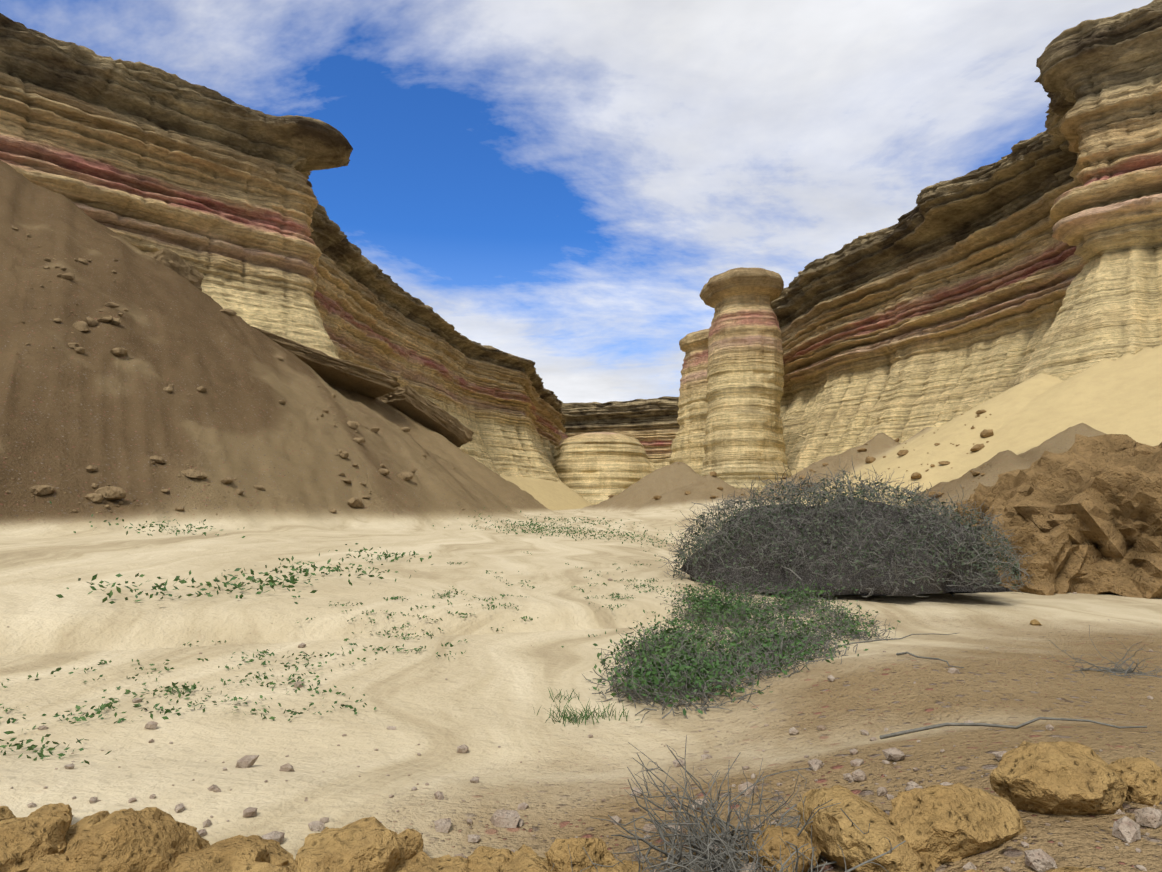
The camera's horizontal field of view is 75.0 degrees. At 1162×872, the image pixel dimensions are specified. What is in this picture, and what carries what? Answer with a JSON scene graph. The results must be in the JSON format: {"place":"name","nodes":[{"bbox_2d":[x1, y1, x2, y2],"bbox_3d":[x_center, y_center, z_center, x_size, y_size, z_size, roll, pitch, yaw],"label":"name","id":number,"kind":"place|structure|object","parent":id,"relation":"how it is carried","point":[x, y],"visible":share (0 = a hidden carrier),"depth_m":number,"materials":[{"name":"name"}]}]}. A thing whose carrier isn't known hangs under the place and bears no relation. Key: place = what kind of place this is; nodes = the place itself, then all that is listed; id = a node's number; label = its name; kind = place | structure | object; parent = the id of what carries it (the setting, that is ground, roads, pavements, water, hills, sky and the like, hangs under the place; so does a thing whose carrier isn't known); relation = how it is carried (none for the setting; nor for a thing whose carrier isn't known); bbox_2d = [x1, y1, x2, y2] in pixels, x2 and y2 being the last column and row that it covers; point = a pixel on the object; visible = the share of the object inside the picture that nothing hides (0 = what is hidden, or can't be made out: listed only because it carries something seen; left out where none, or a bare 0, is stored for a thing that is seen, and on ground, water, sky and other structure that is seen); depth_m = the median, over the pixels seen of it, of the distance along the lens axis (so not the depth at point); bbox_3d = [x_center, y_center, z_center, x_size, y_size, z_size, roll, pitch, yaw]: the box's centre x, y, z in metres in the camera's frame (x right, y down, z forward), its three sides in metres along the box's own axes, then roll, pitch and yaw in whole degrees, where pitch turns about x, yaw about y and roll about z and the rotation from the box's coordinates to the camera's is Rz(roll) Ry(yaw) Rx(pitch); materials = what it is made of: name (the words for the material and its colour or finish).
{"place":"outdoors","nodes":[
{"label":"outdoors","id":0,"kind":"place"},
{"bbox_2d":[0,13,566,481],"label":"cliff","id":1,"kind":"structure","parent":0,"point":[214,187],"depth_m":63.02,"materials":[{"name":"stone"}]},
{"bbox_2d":[0,0,1152,402],"label":"sky","id":2,"kind":"structure","parent":0,"point":[562,183],"materials":[{"name":"blue"}]},
{"bbox_2d":[0,160,1161,871],"bbox_3d":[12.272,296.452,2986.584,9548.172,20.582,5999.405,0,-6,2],"label":"terrain","id":3,"kind":"structure","parent":0,"point":[68,414],"depth_m":9.56,"materials":[{"name":"beige sand"}]},
{"bbox_2d":[5,227,507,514],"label":"rocks","id":4,"kind":"object","parent":3,"relation":"on","point":[99,495],"visible":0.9,"depth_m":25.63,"materials":[{"name":"brown stone"}]},
{"bbox_2d":[145,248,473,446],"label":"ledge slabs","id":5,"kind":"structure","parent":3,"relation":"on","point":[411,402],"depth_m":58.09,"materials":[{"name":"brown stone"}]},
{"bbox_2d":[0,803,643,871],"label":"stone row","id":6,"kind":"object","parent":3,"relation":"on","point":[47,838],"visible":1,"depth_m":2.77,"materials":[{"name":"brown stone"}]},
{"bbox_2d":[0,501,899,764],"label":"ground cover","id":7,"kind":"object","parent":3,"relation":"on","point":[701,603],"depth_m":8.73,"materials":[{"name":"green plant"}]},
{"bbox_2d":[558,429,567,445],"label":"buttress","id":8,"kind":"structure","parent":3,"relation":"on","point":[563,435],"depth_m":243.13,"materials":[{"name":"stone"}]},
{"bbox_2d":[532,688,628,726],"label":"grass tufts","id":9,"kind":"object","parent":3,"relation":"on","point":[575,717],"visible":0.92,"depth_m":6.13,"materials":[{"name":"green plant"}]},
{"bbox_2d":[7,578,1161,871],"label":"pebbles","id":10,"kind":"object","parent":3,"relation":"on","point":[1125,828],"visible":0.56,"depth_m":3.51,"materials":[{"name":"brown stone"}]},
{"bbox_2d":[553,432,656,504],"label":"buttress","id":11,"kind":"structure","parent":3,"relation":"on","point":[594,468],"depth_m":191.96,"materials":[{"name":"stone"}]},
{"bbox_2d":[561,396,679,468],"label":"cliff","id":12,"kind":"structure","parent":3,"relation":"on","point":[652,426],"depth_m":276.78,"materials":[{"name":"stone"}]},
{"bbox_2d":[669,329,708,474],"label":"pillar","id":13,"kind":"structure","parent":3,"relation":"on","point":[687,447],"depth_m":121.16,"materials":[{"name":"stone"}]},
{"bbox_2d":[700,267,791,491],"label":"hoodoo","id":14,"kind":"object","parent":3,"relation":"on","point":[743,443],"visible":0.92,"depth_m":95.56,"materials":[{"name":"stone"}]},
{"bbox_2d":[608,409,993,500],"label":"mound rubble","id":15,"kind":"object","parent":3,"relation":"on","point":[984,433],"visible":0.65,"depth_m":49.49,"materials":[{"name":"brown stone"}]},
{"bbox_2d":[658,459,1035,596],"bbox_3d":[5.073,2.275,15.116,7.112,3.889,5.642,0,-6,2],"label":"shrub","id":16,"kind":"object","parent":3,"relation":"on","point":[877,584],"depth_m":13.65,"materials":[{"name":"grey plant"}]},
{"bbox_2d":[551,625,1161,871],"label":"dead twigs","id":17,"kind":"object","parent":3,"relation":"on","point":[718,860],"visible":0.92,"depth_m":2.91,"materials":[{"name":"grey plant"}]},
{"bbox_2d":[616,619,1161,871],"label":"boulders","id":18,"kind":"object","parent":3,"relation":"on","point":[934,827],"visible":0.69,"depth_m":2.67,"materials":[{"name":"brown stone"}]},
{"bbox_2d":[950,434,1161,598],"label":"outcrop","id":19,"kind":"object","parent":3,"relation":"on","point":[1082,514],"visible":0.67,"depth_m":17.11,"materials":[{"name":"brown stone"}]},
{"bbox_2d":[771,0,1161,470],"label":"cliff","id":20,"kind":"structure","parent":0,"point":[941,303],"depth_m":77.55,"materials":[{"name":"stone"}]}
]}

